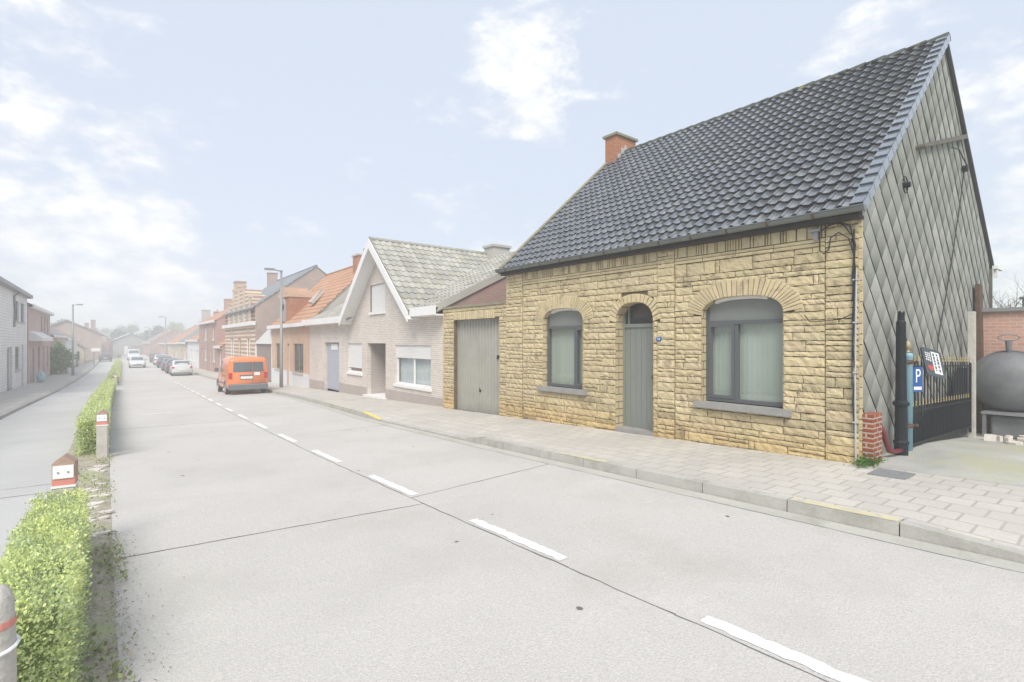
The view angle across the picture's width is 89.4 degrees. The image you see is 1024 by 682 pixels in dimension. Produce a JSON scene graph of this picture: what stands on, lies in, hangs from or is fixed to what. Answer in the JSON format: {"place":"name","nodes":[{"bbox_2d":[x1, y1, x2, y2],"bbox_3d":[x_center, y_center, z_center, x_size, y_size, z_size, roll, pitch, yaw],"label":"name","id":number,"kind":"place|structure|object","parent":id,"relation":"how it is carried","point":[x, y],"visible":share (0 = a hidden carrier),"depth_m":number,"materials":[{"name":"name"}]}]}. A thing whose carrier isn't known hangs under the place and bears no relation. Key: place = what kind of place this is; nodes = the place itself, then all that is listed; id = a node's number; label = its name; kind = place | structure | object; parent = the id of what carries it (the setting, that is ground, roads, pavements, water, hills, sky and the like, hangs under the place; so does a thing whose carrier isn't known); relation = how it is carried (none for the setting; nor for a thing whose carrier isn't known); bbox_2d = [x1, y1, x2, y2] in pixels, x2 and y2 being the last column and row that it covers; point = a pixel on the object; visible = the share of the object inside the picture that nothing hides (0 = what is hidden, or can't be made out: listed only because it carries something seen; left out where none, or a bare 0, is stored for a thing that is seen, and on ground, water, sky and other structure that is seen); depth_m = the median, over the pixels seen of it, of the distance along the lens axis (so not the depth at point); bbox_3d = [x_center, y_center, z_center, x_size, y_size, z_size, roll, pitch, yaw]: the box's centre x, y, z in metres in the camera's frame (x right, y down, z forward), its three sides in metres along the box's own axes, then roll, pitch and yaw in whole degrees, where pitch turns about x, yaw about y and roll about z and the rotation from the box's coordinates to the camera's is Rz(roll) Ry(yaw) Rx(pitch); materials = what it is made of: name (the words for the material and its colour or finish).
{"place":"outdoors","nodes":[
{"label":"outdoors","id":0,"kind":"place"},
{"bbox_2d":[0,360,98,412],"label":"pavement","id":1,"kind":"structure","parent":0,"point":[12,398],"depth_m":31.77,"materials":[{"name":"concrete"}]},
{"bbox_2d":[36,371,45,381],"bbox_3d":[-35.476,2.701,38.979,0.568,0.847,0.800,0,0,-39],"label":"rubbish bag","id":2,"kind":"object","parent":1,"relation":"on","point":[41,376],"visible":1,"depth_m":38.76,"materials":[{"name":"teal plastic"}]},
{"bbox_2d":[71,304,82,374],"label":"street lamp","id":3,"kind":"object","parent":1,"relation":"on","point":[72,368],"visible":0.92,"depth_m":49.51,"materials":[{"name":"grey metal"}]},
{"bbox_2d":[91,348,99,364],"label":"sign post","id":4,"kind":"object","parent":1,"relation":"on","point":[95,349],"visible":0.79,"depth_m":72.28,"materials":[{"name":"grey metal"}]},
{"bbox_2d":[0,355,117,580],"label":"service road","id":5,"kind":"structure","parent":0,"point":[32,455],"depth_m":11.24,"materials":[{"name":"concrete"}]},
{"bbox_2d":[98,353,112,361],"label":"parked car","id":6,"kind":"object","parent":5,"relation":"on","point":[104,356],"visible":0.99,"depth_m":86.59,"materials":[{"name":"grey paint"}]},
{"bbox_2d":[46,358,120,681],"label":"median strip","id":7,"kind":"object","parent":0,"point":[98,616],"visible":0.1,"depth_m":3.89,"materials":[{"name":"concrete"}]},
{"bbox_2d":[0,584,20,681],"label":"round post","id":8,"kind":"object","parent":7,"relation":"on","point":[10,638],"visible":1,"depth_m":2.13,"materials":[{"name":"concrete"}]},
{"bbox_2d":[0,486,96,681],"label":"hedge","id":9,"kind":"object","parent":7,"relation":"on","point":[46,562],"visible":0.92,"depth_m":2.77,"materials":[{"name":"green plant"}]},
{"bbox_2d":[51,453,78,501],"bbox_3d":[-4.065,1.534,4.706,0.168,1.005,0.180,0,0,-32],"label":"marker post","id":10,"kind":"object","parent":7,"relation":"on","point":[65,471],"visible":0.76,"depth_m":4.65,"materials":[{"name":"concrete"}]},
{"bbox_2d":[73,378,115,455],"bbox_3d":[-15.545,2.142,19.744,0.654,1.532,25.933,0,0,-37],"label":"hedge","id":11,"kind":"object","parent":7,"relation":"on","point":[101,396],"visible":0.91,"depth_m":10.31,"materials":[{"name":"green plant"}]},
{"bbox_2d":[83,464,114,537],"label":"cobbles","id":12,"kind":"object","parent":7,"relation":"on","point":[97,469],"visible":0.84,"depth_m":6.23,"materials":[{"name":"grey stone"}]},
{"bbox_2d":[96,409,108,457],"bbox_3d":[-7.351,1.718,9.287,0.168,0.975,0.180,0,0,-32],"label":"marker post","id":13,"kind":"object","parent":7,"relation":"on","point":[102,433],"visible":0.86,"depth_m":9.23,"materials":[{"name":"concrete"}]},
{"bbox_2d":[71,406,140,681],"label":"ground plants","id":14,"kind":"object","parent":7,"relation":"on","point":[111,673],"visible":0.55,"depth_m":4.18,"materials":[{"name":"green plant"}]},
{"bbox_2d":[106,358,121,384],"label":"hedge","id":15,"kind":"object","parent":7,"relation":"on","point":[116,366],"visible":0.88,"depth_m":46.26,"materials":[{"name":"green plant"}]},
{"bbox_2d":[104,531,184,681],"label":"leaf litter","id":16,"kind":"object","parent":7,"relation":"on","point":[126,609],"visible":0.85,"depth_m":3.58,"materials":[{"name":"brown plant"}]},
{"bbox_2d":[0,361,381,418],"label":"kerb","id":17,"kind":"structure","parent":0,"point":[14,409],"depth_m":21.89,"materials":[{"name":"grey concrete"}]},
{"bbox_2d":[0,354,1022,519],"bbox_3d":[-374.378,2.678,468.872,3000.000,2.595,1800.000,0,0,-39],"label":"ground","id":18,"kind":"structure","parent":0,"point":[87,361],"depth_m":88.95,"materials":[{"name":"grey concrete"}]},
{"bbox_2d":[0,276,32,392],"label":"white brick house","id":19,"kind":"structure","parent":18,"relation":"on","point":[13,335],"depth_m":31.32,"materials":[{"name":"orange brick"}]},
{"bbox_2d":[7,347,8,390],"bbox_3d":[-29.664,1.850,30.316,0.080,3.000,2.001,0,0,-38],"label":"door","id":20,"kind":"structure","parent":19,"relation":"in","point":[7,347],"depth_m":30.81,"materials":[{"name":"grey metal"}]},
{"bbox_2d":[15,301,19,322],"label":"window","id":21,"kind":"structure","parent":19,"relation":"in","point":[16,301],"depth_m":33.02,"materials":[{"name":"grey glass"}]},
{"bbox_2d":[15,346,20,371],"bbox_3d":[-31.529,1.150,32.921,0.185,1.600,2.122,0,0,-38],"label":"window","id":22,"kind":"structure","parent":19,"relation":"in","point":[16,348],"depth_m":33.37,"materials":[{"name":"grey glass"}]},
{"bbox_2d":[21,303,25,323],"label":"window","id":23,"kind":"structure","parent":19,"relation":"in","point":[22,322],"depth_m":35.26,"materials":[{"name":"grey glass"}]},
{"bbox_2d":[27,302,53,383],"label":"pink brick house","id":24,"kind":"structure","parent":18,"relation":"on","point":[39,338],"depth_m":41.14,"materials":[{"name":"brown brick"}]},
{"bbox_2d":[50,330,66,374],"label":"slate roofed bungalow","id":25,"kind":"object","parent":18,"relation":"on","point":[54,335],"visible":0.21,"depth_m":55.55,"materials":[{"name":"grey brick"}]},
{"bbox_2d":[50,339,78,373],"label":"shrub","id":26,"kind":"object","parent":18,"relation":"on","point":[60,356],"visible":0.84,"depth_m":51.52,"materials":[{"name":"green plant"}]},
{"bbox_2d":[50,327,79,368],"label":"white cottage","id":27,"kind":"structure","parent":18,"relation":"on","point":[67,341],"depth_m":68.16,"materials":[{"name":"paint"}]},
{"bbox_2d":[50,319,103,359],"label":"gabled house","id":28,"kind":"structure","parent":18,"relation":"on","point":[89,338],"depth_m":94.23,"materials":[{"name":"brown brick"}]},
{"bbox_2d":[77,342,87,364],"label":"beige cottage","id":29,"kind":"structure","parent":18,"relation":"on","point":[81,352],"depth_m":77.65,"materials":[{"name":"paint"}]},
{"bbox_2d":[84,323,109,352],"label":"house","id":30,"kind":"structure","parent":18,"relation":"on","point":[105,343],"depth_m":106.94,"materials":[{"name":"beige paint"}]},
{"bbox_2d":[96,327,109,334],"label":"tree","id":31,"kind":"object","parent":18,"relation":"on","point":[104,330],"visible":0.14,"depth_m":183.99,"materials":[{"name":"green plant"}]},
{"bbox_2d":[95,330,114,354],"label":"house","id":32,"kind":"structure","parent":18,"relation":"on","point":[111,345],"depth_m":117.62,"materials":[{"name":"red brick"}]},
{"bbox_2d":[109,328,125,340],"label":"tree","id":33,"kind":"object","parent":18,"relation":"on","point":[116,333],"visible":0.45,"depth_m":158.66,"materials":[{"name":"green plant"}]},
{"bbox_2d":[115,324,125,337],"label":"tree","id":34,"kind":"object","parent":18,"relation":"on","point":[120,327],"visible":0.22,"depth_m":206.92,"materials":[{"name":"green plant"}]},
{"bbox_2d":[113,333,146,354],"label":"end house","id":35,"kind":"structure","parent":18,"relation":"on","point":[123,344],"depth_m":136.52,"materials":[{"name":"stone"}]},
{"bbox_2d":[131,345,142,353],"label":"garage door","id":36,"kind":"structure","parent":35,"relation":"in","point":[140,347],"depth_m":137.99,"materials":[{"name":"white wood"}]},
{"bbox_2d":[119,321,143,336],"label":"tree","id":37,"kind":"object","parent":18,"relation":"on","point":[131,329],"visible":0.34,"depth_m":193.18,"materials":[{"name":"green plant"}]},
{"bbox_2d":[141,325,163,339],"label":"tree","id":38,"kind":"object","parent":18,"relation":"on","point":[155,331],"visible":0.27,"depth_m":167.45,"materials":[{"name":"green plant"}]},
{"bbox_2d":[144,323,168,333],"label":"tree","id":39,"kind":"object","parent":18,"relation":"on","point":[161,330],"visible":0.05,"depth_m":186.15,"materials":[{"name":"green plant"}]},
{"bbox_2d":[143,329,178,356],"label":"dark brick house","id":40,"kind":"structure","parent":18,"relation":"on","point":[156,340],"depth_m":124.27,"materials":[{"name":"brown brick"}]},
{"bbox_2d":[168,322,185,332],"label":"tree","id":41,"kind":"object","parent":18,"relation":"on","point":[177,328],"visible":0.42,"depth_m":194.72,"materials":[{"name":"green plant"}]},
{"bbox_2d":[158,325,197,355],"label":"brown gabled house","id":42,"kind":"structure","parent":18,"relation":"on","point":[162,347],"depth_m":103.73,"materials":[{"name":"pink brick"}]},
{"bbox_2d":[185,334,198,367],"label":"white house","id":43,"kind":"structure","parent":18,"relation":"on","point":[193,350],"depth_m":67.98,"materials":[{"name":"paint"}]},
{"bbox_2d":[176,310,210,359],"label":"grey roofed house","id":44,"kind":"structure","parent":18,"relation":"on","point":[183,349],"depth_m":78.47,"materials":[{"name":"beige paint"}]},
{"bbox_2d":[166,309,220,358],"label":"orange roofed house","id":45,"kind":"structure","parent":18,"relation":"on","point":[173,349],"depth_m":88.49,"materials":[{"name":"beige paint"}]},
{"bbox_2d":[222,265,325,356],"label":"striped house","id":46,"kind":"structure","parent":18,"relation":"on","point":[251,315],"depth_m":41.75,"materials":[{"name":"brick"}]},
{"bbox_2d":[239,338,240,355],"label":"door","id":47,"kind":"structure","parent":46,"relation":"in","point":[239,338],"depth_m":44.64,"materials":[{"name":"wood"}]},
{"bbox_2d":[247,338,249,355],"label":"window","id":48,"kind":"structure","parent":46,"relation":"in","point":[247,338],"depth_m":41.31,"materials":[{"name":"grey glass"}]},
{"bbox_2d":[267,248,363,387],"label":"brick cottage","id":49,"kind":"structure","parent":18,"relation":"on","point":[328,291],"depth_m":30.69,"materials":[{"name":"orange brick"}]},
{"bbox_2d":[274,343,279,370],"bbox_3d":[-14.853,1.025,33.052,0.210,1.750,1.825,0,0,-37],"label":"window","id":50,"kind":"structure","parent":49,"relation":"in","point":[278,344],"depth_m":33.50,"materials":[{"name":"grey wood"}]},
{"bbox_2d":[292,344,302,375],"bbox_3d":[-12.090,1.025,29.374,0.223,1.750,2.225,0,0,-37],"label":"window","id":51,"kind":"structure","parent":49,"relation":"in","point":[298,347],"depth_m":29.37,"materials":[{"name":"grey glass"}]},
{"bbox_2d":[301,236,514,406],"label":"gabled house","id":52,"kind":"structure","parent":18,"relation":"on","point":[378,333],"depth_m":19.87,"materials":[{"name":"beige brick"}]},
{"bbox_2d":[327,343,338,390],"bbox_3d":[-8.490,1.210,24.762,0.070,2.240,2.041,0,0,-37],"label":"door","id":53,"kind":"structure","parent":52,"relation":"in","point":[332,348],"depth_m":24.84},
{"bbox_2d":[346,343,361,375],"bbox_3d":[-6.702,0.774,22.300,0.308,1.352,1.740,0,0,-39],"label":"window","id":54,"kind":"structure","parent":52,"relation":"in","point":[355,349],"depth_m":22.33,"materials":[{"name":"white glass"}]},
{"bbox_2d":[369,283,385,314],"bbox_3d":[-5.217,-1.641,20.345,0.293,1.182,1.550,0,0,-39],"label":"window","id":55,"kind":"structure","parent":52,"relation":"in","point":[378,291],"depth_m":20.34,"materials":[{"name":"white glass"}]},
{"bbox_2d":[393,345,431,391],"bbox_3d":[-3.406,0.894,17.978,0.332,1.512,2.829,0,0,-39],"label":"window","id":56,"kind":"structure","parent":52,"relation":"in","point":[415,359],"depth_m":18.00,"materials":[{"name":"white glass"}]},
{"bbox_2d":[442,32,1002,472],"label":"stone house","id":57,"kind":"structure","parent":18,"relation":"on","point":[759,275],"depth_m":9.58,"materials":[{"name":"yellow stone"}]},
{"bbox_2d":[458,318,499,414],"bbox_3d":[-0.920,0.775,14.775,0.120,2.790,2.280,0,0,-39],"label":"garage door","id":58,"kind":"structure","parent":57,"relation":"in","point":[478,339],"depth_m":14.78,"materials":[{"name":"metal"}]},
{"bbox_2d":[537,308,587,395],"bbox_3d":[1.334,0.215,12.044,0.625,1.950,1.560,0,0,-39],"label":"window","id":59,"kind":"structure","parent":57,"relation":"in","point":[566,324],"depth_m":12.11,"materials":[{"name":"grey glass"}]},
{"bbox_2d":[615,303,652,435],"bbox_3d":[2.554,0.630,10.408,0.360,2.840,0.920,0,0,-39],"label":"front door","id":60,"kind":"structure","parent":57,"relation":"in","point":[638,319],"depth_m":10.51,"materials":[{"name":"grey wood"}]},
{"bbox_2d":[450,408,852,463],"bbox_3d":[1.348,1.883,11.624,0.071,0.352,11.092,0,0,-39],"label":"moss","id":61,"kind":"object","parent":57,"relation":"attached to","point":[636,433],"visible":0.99,"depth_m":9.06,"materials":[{"name":"green plant"}]},
{"bbox_2d":[693,296,792,416],"bbox_3d":[3.970,0.205,8.743,0.625,1.930,1.650,0,0,-39],"label":"window","id":62,"kind":"structure","parent":57,"relation":"in","point":[744,334],"depth_m":8.74,"materials":[{"name":"grey glass"}]},
{"bbox_2d":[993,271,1023,307],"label":"bare tree","id":63,"kind":"object","parent":18,"relation":"on","point":[1000,305],"visible":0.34,"depth_m":16.92,"materials":[{"name":"grey plant"}]},
{"bbox_2d":[0,0,1023,333],"label":"sky","id":64,"kind":"structure","parent":0,"point":[157,157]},
{"bbox_2d":[110,354,1023,681],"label":"road","id":65,"kind":"structure","parent":0,"point":[416,590],"depth_m":4.08,"materials":[{"name":"concrete"}]},
{"bbox_2d":[127,349,139,359],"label":"white van","id":66,"kind":"object","parent":65,"relation":"on","point":[133,352],"visible":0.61,"depth_m":94.02,"materials":[{"name":"silver metal"}]},
{"bbox_2d":[128,356,145,367],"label":"oncoming car","id":67,"kind":"object","parent":65,"relation":"on","point":[136,360],"visible":1,"depth_m":66.99,"materials":[{"name":"silver metal"}]},
{"bbox_2d":[149,353,161,362],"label":"parked car","id":68,"kind":"object","parent":65,"relation":"on","point":[151,356],"visible":0.5,"depth_m":83.49,"materials":[{"name":"grey paint"}]},
{"bbox_2d":[152,355,166,364],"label":"parked car","id":69,"kind":"object","parent":65,"relation":"on","point":[154,358],"visible":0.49,"depth_m":74.26,"materials":[{"name":"silver metal"}]},
{"bbox_2d":[155,356,171,367],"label":"parked car","id":70,"kind":"object","parent":65,"relation":"on","point":[158,362],"visible":0.55,"depth_m":67.12,"materials":[{"name":"grey paint"}]},
{"bbox_2d":[160,358,177,370],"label":"parked car","id":71,"kind":"object","parent":65,"relation":"on","point":[164,360],"visible":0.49,"depth_m":59.53,"materials":[{"name":"blue paint"}]},
{"bbox_2d":[164,359,182,372],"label":"parked car","id":72,"kind":"object","parent":65,"relation":"on","point":[167,367],"visible":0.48,"depth_m":54.16,"materials":[{"name":"grey paint"}]},
{"bbox_2d":[168,360,192,375],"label":"parked car","id":73,"kind":"object","parent":65,"relation":"on","point":[180,366],"visible":0.99,"depth_m":49.31,"materials":[{"name":"silver metal"}]},
{"bbox_2d":[215,356,267,394],"bbox_3d":[-13.990,1.713,26.721,2.200,1.850,4.470,0,-2,-36],"label":"orange van","id":74,"kind":"object","parent":65,"relation":"on","point":[235,373],"visible":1,"depth_m":25.05,"materials":[{"name":"paint"}]},
{"bbox_2d":[168,434,729,609],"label":"road spots","id":75,"kind":"object","parent":65,"relation":"on","point":[579,608],"visible":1,"depth_m":4.19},
{"bbox_2d":[4,387,1022,681],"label":"road joints","id":76,"kind":"object","parent":65,"relation":"on","point":[526,549],"visible":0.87,"depth_m":5.00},
{"bbox_2d":[175,381,869,681],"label":"road marking","id":77,"kind":"object","parent":65,"relation":"on","point":[820,667],"visible":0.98,"depth_m":3.20,"materials":[{"name":"white paint"}]},
{"bbox_2d":[142,354,1023,572],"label":"gutter strip","id":78,"kind":"object","parent":65,"relation":"on","point":[970,556],"visible":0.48,"depth_m":5.67,"materials":[{"name":"concrete"}]},
{"bbox_2d":[192,367,1023,549],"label":"pavement","id":79,"kind":"structure","parent":0,"point":[989,511],"depth_m":7.00,"materials":[{"name":"grey concrete"}]},
{"bbox_2d":[144,327,150,356],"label":"street lamp","id":80,"kind":"object","parent":79,"relation":"on","point":[149,341],"visible":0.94,"depth_m":111.55,"materials":[{"name":"grey metal"}]},
{"bbox_2d":[158,316,165,354],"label":"street lamp","id":81,"kind":"object","parent":79,"relation":"on","point":[165,333],"visible":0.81,"depth_m":83.31,"materials":[{"name":"grey metal"}]},
{"bbox_2d":[196,298,232,371],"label":"red house","id":82,"kind":"structure","parent":79,"relation":"on","point":[211,332],"depth_m":57.47,"materials":[{"name":"brick"}]},
{"bbox_2d":[213,340,224,372],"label":"red annex","id":83,"kind":"object","parent":79,"relation":"on","point":[220,351],"visible":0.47,"depth_m":51.84,"materials":[{"name":"brick"}]},
{"bbox_2d":[254,329,271,381],"bbox_3d":[-17.363,1.075,36.651,0.600,4.150,4.850,0,0,-39],"label":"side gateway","id":84,"kind":"object","parent":79,"relation":"on","point":[263,345],"visible":0.38,"depth_m":35.94,"materials":[{"name":"white paint"}]},
{"bbox_2d":[264,268,282,386],"bbox_3d":[-13.007,-0.649,28.261,0.939,6.610,0.260,0,0,-39],"label":"street lamp","id":85,"kind":"object","parent":79,"relation":"on","point":[281,342],"visible":0.95,"depth_m":28.44,"materials":[{"name":"grey metal"}]},
{"bbox_2d":[867,468,914,479],"bbox_3d":[4.871,1.749,6.641,0.460,0.102,0.400,0,0,-39],"label":"manhole cover","id":86,"kind":"object","parent":79,"relation":"on","point":[889,473],"visible":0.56,"depth_m":6.63,"materials":[{"name":"grey metal"}]},
{"bbox_2d":[193,372,1023,563],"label":"kerb","id":87,"kind":"structure","parent":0,"point":[922,532],"depth_m":5.76,"materials":[{"name":"grey concrete"}]},
{"bbox_2d":[874,430,1023,486],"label":"yard floor","id":88,"kind":"structure","parent":0,"point":[979,457],"depth_m":7.41,"materials":[{"name":"concrete"}]},
{"bbox_2d":[843,452,884,467],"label":"weeds","id":89,"kind":"object","parent":88,"relation":"on","point":[867,462],"visible":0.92,"depth_m":7.08,"materials":[{"name":"green plant"}]},
{"bbox_2d":[863,412,881,466],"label":"brick pier","id":90,"kind":"structure","parent":88,"relation":"on","point":[872,432],"depth_m":7.20,"materials":[{"name":"red brick"}]},
{"bbox_2d":[892,311,909,455],"bbox_3d":[5.878,0.684,7.816,0.216,2.267,0.216,0,0,-39],"label":"iron post","id":91,"kind":"object","parent":88,"relation":"on","point":[900,403],"visible":0.96,"depth_m":7.76,"materials":[{"name":"black metal"}]},
{"bbox_2d":[882,426,903,453],"bbox_3d":[5.565,1.450,7.595,0.631,0.447,0.082,0,0,-30],"label":"hose","id":92,"kind":"object","parent":91,"relation":"attached to","point":[888,446],"visible":0.86,"depth_m":7.51,"materials":[{"name":"rubber"}]},
{"bbox_2d":[906,340,918,450],"bbox_3d":[6.120,0.905,8.032,0.591,1.839,0.188,0,0,-39],"label":"gate post","id":93,"kind":"object","parent":88,"relation":"on","point":[910,362],"visible":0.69,"depth_m":8.10,"materials":[{"name":"metal"}]},
{"bbox_2d":[913,355,971,445],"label":"iron gate","id":94,"kind":"structure","parent":93,"relation":"attached to","point":[951,418],"depth_m":9.50,"materials":[{"name":"black metal"}]},
{"bbox_2d":[913,367,921,391],"bbox_3d":[6.438,0.610,8.213,0.175,0.400,0.014,0,0,-7],"label":"parking sign","id":95,"kind":"object","parent":94,"relation":"attached to","point":[917,379],"visible":0.94,"depth_m":8.21,"materials":[{"name":"blue metal"}]},
{"bbox_2d":[920,347,945,378],"bbox_3d":[6.919,0.360,8.499,0.443,0.523,0.037,0,0,-7],"label":"notice sign","id":96,"kind":"object","parent":94,"relation":"attached to","point":[932,362],"visible":1,"depth_m":8.48,"materials":[{"name":"plastic"}]},
{"bbox_2d":[967,311,975,437],"bbox_3d":[9.469,0.745,10.658,0.140,2.710,0.120,0,0,-39],"label":"concrete post","id":97,"kind":"object","parent":88,"relation":"on","point":[971,334],"visible":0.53,"depth_m":10.61,"materials":[{"name":"grey concrete"}]},
{"bbox_2d":[975,284,984,432],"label":"leaning beam","id":98,"kind":"structure","parent":88,"relation":"on","point":[979,321],"depth_m":11.44,"materials":[{"name":"metal"}]},
{"bbox_2d":[984,434,996,440],"bbox_3d":[9.339,1.889,10.106,0.223,0.118,0.170,0,0,-39],"label":"rubble piece","id":99,"kind":"object","parent":88,"relation":"on","point":[989,437],"visible":1,"depth_m":10.06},
{"bbox_2d":[996,435,1002,440],"bbox_3d":[9.576,1.917,10.178,0.104,0.102,0.111,0,0,-13],"label":"rubble piece","id":100,"kind":"object","parent":88,"relation":"on","point":[999,438],"visible":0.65,"depth_m":10.14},
{"bbox_2d":[976,334,1023,438],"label":"black tank","id":101,"kind":"object","parent":88,"relation":"on","point":[1000,384],"visible":0.86,"depth_m":10.65,"materials":[{"name":"grey metal"}]},
{"bbox_2d":[976,307,1023,430],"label":"yard wall","id":102,"kind":"structure","parent":88,"relation":"on","point":[997,322],"depth_m":11.38,"materials":[{"name":"brick"}]},
{"bbox_2d":[1003,437,1010,443],"bbox_3d":[9.286,1.868,9.704,0.101,0.114,0.130,0,0,10],"label":"rubble piece","id":103,"kind":"object","parent":88,"relation":"on","point":[1005,439],"visible":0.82,"depth_m":9.69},
{"bbox_2d":[1008,441,1020,444],"bbox_3d":[9.288,1.893,9.556,0.200,0.046,0.169,0,0,-39],"label":"rubble piece","id":104,"kind":"object","parent":88,"relation":"on","point":[1013,443],"visible":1,"depth_m":9.53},
{"bbox_2d":[1017,437,1023,443],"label":"rubble piece","id":105,"kind":"object","parent":88,"relation":"on","point":[1020,439],"visible":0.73,"depth_m":10.01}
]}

